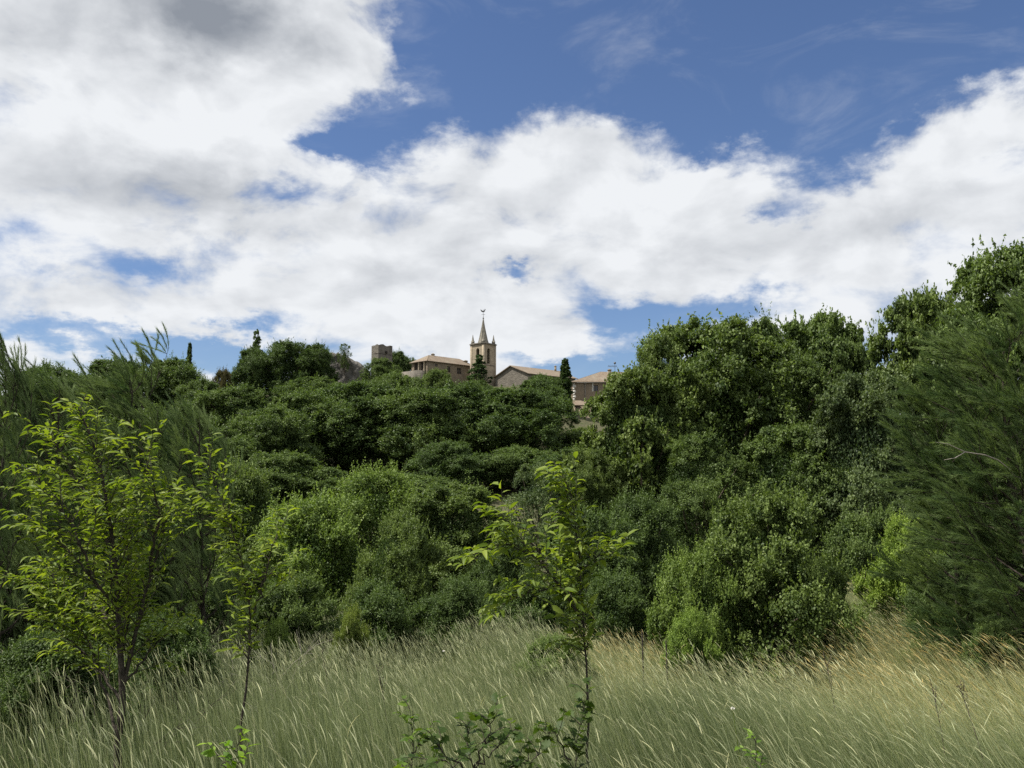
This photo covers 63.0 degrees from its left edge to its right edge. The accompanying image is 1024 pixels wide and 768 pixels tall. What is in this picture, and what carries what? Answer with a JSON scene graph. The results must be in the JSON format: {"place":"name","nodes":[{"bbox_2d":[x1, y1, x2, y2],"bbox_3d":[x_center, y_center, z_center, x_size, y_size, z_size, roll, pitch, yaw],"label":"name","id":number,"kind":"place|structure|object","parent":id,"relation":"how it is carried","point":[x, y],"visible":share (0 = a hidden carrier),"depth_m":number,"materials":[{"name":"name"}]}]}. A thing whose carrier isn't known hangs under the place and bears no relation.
{"place":"outdoors","nodes":[
{"label":"outdoors","id":0,"kind":"place"},
{"bbox_2d":[0,0,1023,395],"label":"sky","id":1,"kind":"structure","parent":0,"point":[359,174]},
{"bbox_2d":[2,387,1023,767],"bbox_3d":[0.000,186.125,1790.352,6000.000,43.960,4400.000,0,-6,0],"label":"ground","id":2,"kind":"structure","parent":0,"point":[586,423],"depth_m":87.64,"materials":[{"name":"soil"}]},
{"bbox_2d":[0,333,51,677],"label":"pine tree","id":3,"kind":"object","parent":2,"relation":"on","point":[26,386],"visible":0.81,"depth_m":10.72,"materials":[{"name":"green plant"}]},
{"bbox_2d":[0,544,91,697],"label":"shrub","id":4,"kind":"object","parent":2,"relation":"on","point":[30,605],"visible":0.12,"depth_m":10.96,"materials":[{"name":"green plant"}]},
{"bbox_2d":[0,358,116,435],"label":"oak tree","id":5,"kind":"object","parent":2,"relation":"on","point":[53,369],"visible":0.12,"depth_m":139.43,"materials":[{"name":"green plant"}]},
{"bbox_2d":[1,406,133,510],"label":"oak tree","id":6,"kind":"object","parent":2,"relation":"on","point":[55,458],"visible":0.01,"depth_m":62.85,"materials":[{"name":"green plant"}]},
{"bbox_2d":[0,357,137,659],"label":"pine tree","id":7,"kind":"object","parent":2,"relation":"on","point":[47,396],"visible":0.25,"depth_m":11.30,"materials":[{"name":"green plant"}]},
{"bbox_2d":[0,620,146,767],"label":"bush","id":8,"kind":"object","parent":2,"relation":"on","point":[25,654],"visible":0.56,"depth_m":8.11,"materials":[{"name":"green plant"}]},
{"bbox_2d":[2,476,193,579],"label":"oak tree","id":9,"kind":"object","parent":2,"relation":"on","point":[82,573],"visible":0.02,"depth_m":38.22,"materials":[{"name":"green plant"}]},
{"bbox_2d":[0,392,205,767],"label":"young tree","id":10,"kind":"object","parent":2,"relation":"on","point":[118,600],"visible":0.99,"depth_m":6.25,"materials":[{"name":"green plant"}]},
{"bbox_2d":[0,322,231,660],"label":"pine tree","id":11,"kind":"object","parent":2,"relation":"on","point":[116,394],"visible":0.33,"depth_m":12.61,"materials":[{"name":"green plant"}]},
{"bbox_2d":[0,658,235,767],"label":"dead brush","id":12,"kind":"object","parent":2,"relation":"on","point":[104,724],"visible":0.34,"depth_m":7.83,"materials":[{"name":"grey plant"}]},
{"bbox_2d":[77,355,166,425],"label":"oak tree","id":13,"kind":"object","parent":2,"relation":"on","point":[96,364],"visible":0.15,"depth_m":148.34,"materials":[{"name":"green plant"}]},
{"bbox_2d":[66,538,218,658],"bbox_3d":[-6.060,3.688,12.624,2.564,2.784,2.533,-2,-6,16],"label":"shrub","id":14,"kind":"object","parent":2,"relation":"on","point":[161,588],"visible":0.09,"depth_m":12.65,"materials":[{"name":"green plant"}]},
{"bbox_2d":[101,400,213,477],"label":"oak tree","id":15,"kind":"object","parent":2,"relation":"on","point":[148,415],"visible":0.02,"depth_m":68.15,"materials":[{"name":"green plant"}]},
{"bbox_2d":[90,604,225,725],"bbox_3d":[-4.418,3.500,10.195,1.618,1.535,1.704,-5,-8,40],"label":"bush","id":16,"kind":"object","parent":2,"relation":"on","point":[190,643],"visible":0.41,"depth_m":10.07,"materials":[{"name":"green plant"}]},
{"bbox_2d":[134,350,204,411],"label":"oak tree","id":17,"kind":"object","parent":2,"relation":"on","point":[175,371],"visible":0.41,"depth_m":155.38,"materials":[{"name":"green plant"}]},
{"bbox_2d":[153,460,230,574],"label":"oak tree","id":18,"kind":"object","parent":2,"relation":"on","point":[213,482],"visible":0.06,"depth_m":46.79,"materials":[{"name":"green plant"}]},
{"bbox_2d":[131,392,259,665],"bbox_3d":[-5.263,2.508,13.476,1.841,4.947,2.048,-3,-7,27],"label":"pine tree","id":19,"kind":"object","parent":2,"relation":"on","point":[200,588],"visible":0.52,"depth_m":13.41,"materials":[{"name":"green plant"}]},
{"bbox_2d":[165,374,226,431],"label":"oak tree","id":20,"kind":"object","parent":2,"relation":"on","point":[198,385],"visible":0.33,"depth_m":139.36,"materials":[{"name":"green plant"}]},
{"bbox_2d":[178,578,263,669],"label":"shrub","id":21,"kind":"object","parent":2,"relation":"on","point":[211,605],"visible":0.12,"depth_m":14.85,"materials":[{"name":"green plant"}]},
{"bbox_2d":[210,366,234,389],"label":"copper tree","id":22,"kind":"object","parent":2,"relation":"on","point":[222,376],"visible":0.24,"depth_m":150.11,"materials":[{"name":"brown plant"}]},
{"bbox_2d":[186,419,264,469],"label":"oak tree","id":23,"kind":"object","parent":2,"relation":"on","point":[238,442],"visible":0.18,"depth_m":91.13,"materials":[{"name":"green plant"}]},
{"bbox_2d":[197,725,255,767],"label":"seedling","id":24,"kind":"object","parent":2,"relation":"on","point":[211,752],"visible":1,"depth_m":3.47,"materials":[{"name":"green plant"}]},
{"bbox_2d":[185,381,269,431],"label":"oak tree","id":25,"kind":"object","parent":2,"relation":"on","point":[225,404],"visible":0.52,"depth_m":122.15,"materials":[{"name":"green plant"}]},
{"bbox_2d":[155,433,309,767],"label":"sapling","id":26,"kind":"object","parent":2,"relation":"on","point":[222,514],"visible":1,"depth_m":5.88,"materials":[{"name":"green plant"}]},
{"bbox_2d":[177,454,299,603],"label":"tree","id":27,"kind":"object","parent":2,"relation":"on","point":[251,486],"visible":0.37,"depth_m":34.61,"materials":[{"name":"green plant"}]},
{"bbox_2d":[228,343,274,400],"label":"oak tree","id":28,"kind":"object","parent":2,"relation":"on","point":[247,363],"visible":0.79,"depth_m":176.76,"materials":[{"name":"green plant"}]},
{"bbox_2d":[247,613,303,698],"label":"bush","id":29,"kind":"object","parent":2,"relation":"on","point":[279,628],"visible":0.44,"depth_m":13.03,"materials":[{"name":"green plant"}]},
{"bbox_2d":[214,627,336,708],"bbox_3d":[-3.318,4.236,11.528,1.918,1.651,1.985,0,-6,0],"label":"dead brush","id":30,"kind":"object","parent":2,"relation":"on","point":[274,668],"visible":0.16,"depth_m":11.88,"materials":[{"name":"grey wood"}]},
{"bbox_2d":[227,396,328,471],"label":"oak tree","id":31,"kind":"object","parent":2,"relation":"on","point":[273,425],"visible":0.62,"depth_m":97.89,"materials":[{"name":"green plant"}]},
{"bbox_2d":[245,337,327,394],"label":"oak tree","id":32,"kind":"object","parent":2,"relation":"on","point":[283,355],"visible":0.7,"depth_m":178.91,"materials":[{"name":"green plant"}]},
{"bbox_2d":[237,567,346,668],"bbox_3d":[-4.123,4.709,16.239,2.312,2.268,2.434,0,-6,3],"label":"shrub","id":33,"kind":"object","parent":2,"relation":"on","point":[296,609],"visible":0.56,"depth_m":15.83,"materials":[{"name":"green plant"}]},
{"bbox_2d":[229,446,356,506],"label":"oak tree","id":34,"kind":"object","parent":2,"relation":"on","point":[290,470],"visible":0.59,"depth_m":75.47,"materials":[{"name":"green plant"}]},
{"bbox_2d":[267,371,351,406],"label":"oak tree","id":35,"kind":"object","parent":2,"relation":"on","point":[314,382],"visible":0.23,"depth_m":148.96,"materials":[{"name":"green plant"}]},
{"bbox_2d":[291,337,339,382],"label":"oak tree","id":36,"kind":"object","parent":2,"relation":"on","point":[323,356],"visible":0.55,"depth_m":183.69,"materials":[{"name":"green plant"}]},
{"bbox_2d":[272,385,363,469],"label":"oak tree","id":37,"kind":"object","parent":2,"relation":"on","point":[298,401],"visible":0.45,"depth_m":107.78,"materials":[{"name":"green plant"}]},
{"bbox_2d":[249,481,410,625],"bbox_3d":[-5.999,5.693,26.668,5.895,5.142,4.971,2,-6,-23],"label":"tree","id":38,"kind":"object","parent":2,"relation":"on","point":[323,530],"visible":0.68,"depth_m":25.88,"materials":[{"name":"green plant"}]},
{"bbox_2d":[329,352,369,383],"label":"ruin wall","id":39,"kind":"structure","parent":2,"relation":"on","point":[354,371],"depth_m":192.74,"materials":[{"name":"grey stone"}]},
{"bbox_2d":[336,343,351,373],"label":"shrub","id":40,"kind":"object","parent":39,"relation":"on","point":[344,356],"visible":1,"depth_m":191.38,"materials":[{"name":"green plant"}]},
{"bbox_2d":[324,601,378,695],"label":"bush","id":41,"kind":"object","parent":2,"relation":"on","point":[351,619],"visible":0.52,"depth_m":13.99,"materials":[{"name":"green plant"}]},
{"bbox_2d":[307,377,417,467],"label":"oak tree","id":42,"kind":"object","parent":2,"relation":"on","point":[358,435],"visible":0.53,"depth_m":107.67,"materials":[{"name":"green plant"}]},
{"bbox_2d":[331,457,426,588],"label":"tree","id":43,"kind":"object","parent":2,"relation":"on","point":[395,491],"visible":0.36,"depth_m":37.06,"materials":[{"name":"green plant"}]},
{"bbox_2d":[359,357,401,382],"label":"oak tree","id":44,"kind":"object","parent":2,"relation":"on","point":[381,366],"visible":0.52,"depth_m":185.53,"materials":[{"name":"green plant"}]},
{"bbox_2d":[327,574,435,671],"bbox_3d":[-2.933,5.029,17.099,2.939,2.261,2.478,-2,-6,16],"label":"shrub","id":45,"kind":"object","parent":2,"relation":"on","point":[380,606],"visible":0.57,"depth_m":16.64,"materials":[{"name":"green plant"}]},
{"bbox_2d":[371,344,391,365],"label":"ruin tower","id":46,"kind":"structure","parent":2,"relation":"on","point":[380,351],"depth_m":208.20,"materials":[{"name":"grey stone"}]},
{"bbox_2d":[337,502,446,631],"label":"tree","id":47,"kind":"object","parent":2,"relation":"on","point":[406,552],"visible":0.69,"depth_m":24.17,"materials":[{"name":"green plant"}]},
{"bbox_2d":[367,370,427,390],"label":"oak tree","id":48,"kind":"object","parent":2,"relation":"on","point":[393,376],"visible":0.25,"depth_m":150.29,"materials":[{"name":"green plant"}]},
{"bbox_2d":[351,470,451,507],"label":"oak tree","id":49,"kind":"object","parent":2,"relation":"on","point":[424,479],"visible":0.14,"depth_m":82.98,"materials":[{"name":"green plant"}]},
{"bbox_2d":[392,348,414,371],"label":"oak tree","id":50,"kind":"object","parent":2,"relation":"on","point":[401,359],"visible":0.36,"depth_m":213.97,"materials":[{"name":"green plant"}]},
{"bbox_2d":[344,377,485,470],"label":"oak tree","id":51,"kind":"object","parent":2,"relation":"on","point":[401,402],"visible":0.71,"depth_m":107.08,"materials":[{"name":"green plant"}]},
{"bbox_2d":[393,695,439,767],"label":"seedling","id":52,"kind":"object","parent":2,"relation":"on","point":[405,718],"visible":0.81,"depth_m":3.85,"materials":[{"name":"green plant"}]},
{"bbox_2d":[402,353,469,386],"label":"stone house","id":53,"kind":"structure","parent":2,"relation":"on","point":[458,369],"depth_m":205.79,"materials":[{"name":"stone"}]},
{"bbox_2d":[422,367,455,398],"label":"oak tree","id":54,"kind":"object","parent":2,"relation":"on","point":[438,377],"visible":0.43,"depth_m":161.34,"materials":[{"name":"green plant"}]},
{"bbox_2d":[387,571,505,667],"bbox_3d":[-1.274,5.085,17.621,2.505,2.311,2.536,-1,-6,12],"label":"shrub","id":55,"kind":"object","parent":2,"relation":"on","point":[453,601],"visible":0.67,"depth_m":17.15,"materials":[{"name":"green plant"}]},
{"bbox_2d":[380,476,514,624],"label":"tree","id":56,"kind":"object","parent":2,"relation":"on","point":[455,519],"visible":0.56,"depth_m":27.86,"materials":[{"name":"green plant"}]},
{"bbox_2d":[400,436,506,493],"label":"oak tree","id":57,"kind":"object","parent":2,"relation":"on","point":[460,462],"visible":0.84,"depth_m":91.42,"materials":[{"name":"green plant"}]},
{"bbox_2d":[404,378,533,457],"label":"oak tree","id":58,"kind":"object","parent":2,"relation":"on","point":[474,395],"visible":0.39,"depth_m":111.22,"materials":[{"name":"green plant"}]},
{"bbox_2d":[399,692,556,767],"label":"seedling","id":59,"kind":"object","parent":2,"relation":"on","point":[469,750],"visible":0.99,"depth_m":3.50,"materials":[{"name":"green plant"}]},
{"bbox_2d":[461,377,494,393],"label":"oak tree","id":60,"kind":"object","parent":2,"relation":"on","point":[481,384],"visible":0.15,"depth_m":157.19,"materials":[{"name":"green plant"}]},
{"bbox_2d":[465,354,492,383],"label":"conifer tree","id":61,"kind":"object","parent":2,"relation":"on","point":[479,371],"visible":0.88,"depth_m":190.50,"materials":[{"name":"green plant"}]},
{"bbox_2d":[469,309,496,386],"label":"church tower","id":62,"kind":"structure","parent":2,"relation":"on","point":[484,347],"depth_m":207.52,"materials":[{"name":"grey stone"}]},
{"bbox_2d":[466,523,541,627],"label":"tree","id":63,"kind":"object","parent":2,"relation":"on","point":[506,568],"visible":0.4,"depth_m":22.11,"materials":[{"name":"green plant"}]},
{"bbox_2d":[0,574,1023,767],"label":"meadow grass","id":64,"kind":"structure","parent":2,"relation":"on","point":[302,723],"depth_m":8.09,"materials":[{"name":"green plant"}]},
{"bbox_2d":[458,382,581,456],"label":"oak tree","id":65,"kind":"object","parent":2,"relation":"on","point":[538,423],"visible":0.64,"depth_m":114.97,"materials":[{"name":"green plant"}]},
{"bbox_2d":[483,443,557,490],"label":"oak tree","id":66,"kind":"object","parent":2,"relation":"on","point":[512,459],"visible":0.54,"depth_m":94.78,"materials":[{"name":"green plant"}]},
{"bbox_2d":[493,365,577,386],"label":"gabled house","id":67,"kind":"structure","parent":2,"relation":"on","point":[510,375],"depth_m":202.17,"materials":[{"name":"grey stone"}]},
{"bbox_2d":[490,578,587,661],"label":"shrub","id":68,"kind":"object","parent":2,"relation":"on","point":[512,605],"visible":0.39,"depth_m":17.21,"materials":[{"name":"green plant"}]},
{"bbox_2d":[447,451,637,767],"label":"sapling","id":69,"kind":"object","parent":2,"relation":"on","point":[567,591],"visible":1,"depth_m":6.40,"materials":[{"name":"green plant"}]},
{"bbox_2d":[502,458,582,586],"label":"tree","id":70,"kind":"object","parent":2,"relation":"on","point":[530,501],"visible":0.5,"depth_m":32.42,"materials":[{"name":"green plant"}]},
{"bbox_2d":[517,376,580,431],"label":"oak tree","id":71,"kind":"object","parent":2,"relation":"on","point":[553,388],"visible":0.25,"depth_m":138.38,"materials":[{"name":"green plant"}]},
{"bbox_2d":[509,629,606,701],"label":"bush","id":72,"kind":"object","parent":2,"relation":"on","point":[543,644],"visible":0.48,"depth_m":11.97,"materials":[{"name":"green plant"}]},
{"bbox_2d":[524,444,592,503],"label":"oak tree","id":73,"kind":"object","parent":2,"relation":"on","point":[555,457],"visible":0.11,"depth_m":87.43,"materials":[{"name":"green plant"}]},
{"bbox_2d":[532,676,597,767],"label":"seedling","id":74,"kind":"object","parent":2,"relation":"on","point":[587,712],"visible":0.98,"depth_m":3.76,"materials":[{"name":"green plant"}]},
{"bbox_2d":[559,358,573,414],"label":"cypress tree","id":75,"kind":"object","parent":2,"relation":"on","point":[565,371],"visible":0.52,"depth_m":166.29,"materials":[{"name":"green plant"}]},
{"bbox_2d":[547,426,590,453],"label":"oak tree","id":76,"kind":"object","parent":2,"relation":"on","point":[574,436],"visible":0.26,"depth_m":119.99,"materials":[{"name":"green plant"}]},
{"bbox_2d":[545,441,627,561],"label":"ash tree","id":77,"kind":"object","parent":2,"relation":"on","point":[594,462],"visible":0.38,"depth_m":34.30,"materials":[{"name":"green plant"}]},
{"bbox_2d":[570,362,622,420],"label":"rendered house","id":78,"kind":"structure","parent":2,"relation":"on","point":[587,387],"depth_m":173.08,"materials":[{"name":"beige paint"}]},
{"bbox_2d":[535,498,661,630],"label":"tree","id":79,"kind":"object","parent":2,"relation":"on","point":[598,522],"visible":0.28,"depth_m":24.34,"materials":[{"name":"green plant"}]},
{"bbox_2d":[579,563,669,664],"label":"shrub","id":80,"kind":"object","parent":2,"relation":"on","point":[620,596],"visible":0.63,"depth_m":17.23,"materials":[{"name":"green plant"}]},
{"bbox_2d":[561,360,709,570],"bbox_3d":[5.637,4.567,36.417,6.641,11.418,6.235,1,-6,-13],"label":"ash tree","id":81,"kind":"object","parent":2,"relation":"on","point":[631,436],"visible":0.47,"depth_m":36.09,"materials":[{"name":"green plant"}]},
{"bbox_2d":[600,483,692,625],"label":"tree","id":82,"kind":"object","parent":2,"relation":"on","point":[645,513],"visible":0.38,"depth_m":26.13,"materials":[{"name":"green plant"}]},
{"bbox_2d":[593,318,719,493],"bbox_3d":[7.094,3.836,38.656,6.271,13.752,6.223,-3,-7,28],"label":"ash tree","id":83,"kind":"object","parent":2,"relation":"on","point":[661,346],"visible":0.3,"depth_m":38.27,"materials":[{"name":"green plant"}]},
{"bbox_2d":[660,603,725,696],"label":"bush","id":84,"kind":"object","parent":2,"relation":"on","point":[687,627],"visible":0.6,"depth_m":13.24,"materials":[{"name":"green plant"}]},
{"bbox_2d":[637,424,760,592],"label":"ash tree","id":85,"kind":"object","parent":2,"relation":"on","point":[697,495],"visible":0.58,"depth_m":32.91,"materials":[{"name":"green plant"}]},
{"bbox_2d":[604,308,800,527],"bbox_3d":[9.489,3.559,39.813,10.282,14.838,9.798,-1,-6,11],"label":"ash tree","id":86,"kind":"object","parent":2,"relation":"on","point":[726,354],"visible":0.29,"depth_m":37.67,"materials":[{"name":"green plant"}]},
{"bbox_2d":[644,534,763,690],"bbox_3d":[3.402,4.188,14.697,2.267,3.054,1.912,3,-7,-27],"label":"shrub","id":87,"kind":"object","parent":2,"relation":"on","point":[697,582],"visible":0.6,"depth_m":14.48,"materials":[{"name":"green plant"}]},
{"bbox_2d":[735,728,766,767],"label":"seedling","id":88,"kind":"object","parent":2,"relation":"on","point":[749,731],"visible":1,"depth_m":3.86,"materials":[{"name":"green plant"}]},
{"bbox_2d":[700,301,836,480],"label":"ash tree","id":89,"kind":"object","parent":2,"relation":"on","point":[809,371],"visible":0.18,"depth_m":41.41,"materials":[{"name":"green plant"}]},
{"bbox_2d":[708,413,856,558],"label":"ash tree","id":90,"kind":"object","parent":2,"relation":"on","point":[772,457],"visible":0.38,"depth_m":31.66,"materials":[{"name":"green plant"}]},
{"bbox_2d":[689,476,885,696],"bbox_3d":[4.866,3.689,14.966,3.430,4.069,3.258,0,-6,-3],"label":"shrub","id":91,"kind":"object","parent":2,"relation":"on","point":[766,560],"visible":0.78,"depth_m":14.46,"materials":[{"name":"green plant"}]},
{"bbox_2d":[775,552,856,680],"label":"shrub","id":92,"kind":"object","parent":2,"relation":"on","point":[818,569],"visible":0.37,"depth_m":14.42,"materials":[{"name":"green plant"}]},
{"bbox_2d":[774,303,866,458],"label":"ash tree","id":93,"kind":"object","parent":2,"relation":"on","point":[820,330],"visible":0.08,"depth_m":44.25,"materials":[{"name":"green plant"}]},
{"bbox_2d":[807,328,875,462],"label":"ash tree","id":94,"kind":"object","parent":2,"relation":"on","point":[861,360],"visible":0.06,"depth_m":42.51,"materials":[{"name":"green plant"}]},
{"bbox_2d":[815,499,910,598],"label":"shrub","id":95,"kind":"object","parent":2,"relation":"on","point":[856,546],"visible":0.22,"depth_m":23.33,"materials":[{"name":"green plant"}]},
{"bbox_2d":[794,359,949,588],"bbox_3d":[13.294,4.090,30.762,5.625,10.095,5.360,1,-6,-11],"label":"ash tree","id":96,"kind":"object","parent":2,"relation":"on","point":[858,403],"visible":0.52,"depth_m":30.20,"materials":[{"name":"green plant"}]},
{"bbox_2d":[849,508,947,636],"bbox_3d":[7.768,3.877,16.747,2.284,2.777,1.926,-5,-8,41],"label":"shrub","id":97,"kind":"object","parent":2,"relation":"on","point":[880,588],"visible":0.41,"depth_m":16.50,"materials":[{"name":"green plant"}]},
{"bbox_2d":[856,280,984,558],"bbox_3d":[18.033,2.875,36.155,5.932,14.967,5.569,0,-6,2],"label":"ash tree","id":98,"kind":"object","parent":2,"relation":"on","point":[920,309],"visible":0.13,"depth_m":35.82,"materials":[{"name":"green plant"}]},
{"bbox_2d":[894,606,961,681],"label":"bush","id":99,"kind":"object","parent":2,"relation":"on","point":[920,641],"visible":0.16,"depth_m":12.99,"materials":[{"name":"green plant"}]},
{"bbox_2d":[866,355,1010,657],"bbox_3d":[6.709,2.185,12.951,1.856,5.492,2.253,1,-6,-11],"label":"pine tree","id":100,"kind":"object","parent":2,"relation":"on","point":[936,427],"visible":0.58,"depth_m":13.27,"materials":[{"name":"green plant"}]},
{"bbox_2d":[869,279,1023,669],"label":"pine tree","id":101,"kind":"object","parent":2,"relation":"on","point":[999,402],"visible":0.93,"depth_m":12.30,"materials":[{"name":"green plant"}]},
{"bbox_2d":[893,545,1023,653],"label":"shrub","id":102,"kind":"object","parent":2,"relation":"on","point":[911,599],"visible":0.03,"depth_m":14.72,"materials":[{"name":"green plant"}]},
{"bbox_2d":[921,234,1023,570],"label":"ash tree","id":103,"kind":"object","parent":2,"relation":"on","point":[976,280],"visible":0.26,"depth_m":30.25,"materials":[{"name":"green plant"}]},
{"bbox_2d":[927,405,1023,655],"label":"pine tree","id":104,"kind":"object","parent":2,"relation":"on","point":[998,552],"visible":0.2,"depth_m":12.98,"materials":[{"name":"green plant"}]},
{"bbox_2d":[949,619,1023,701],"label":"bush","id":105,"kind":"object","parent":2,"relation":"on","point":[986,629],"visible":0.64,"depth_m":11.52,"materials":[{"name":"green plant"}]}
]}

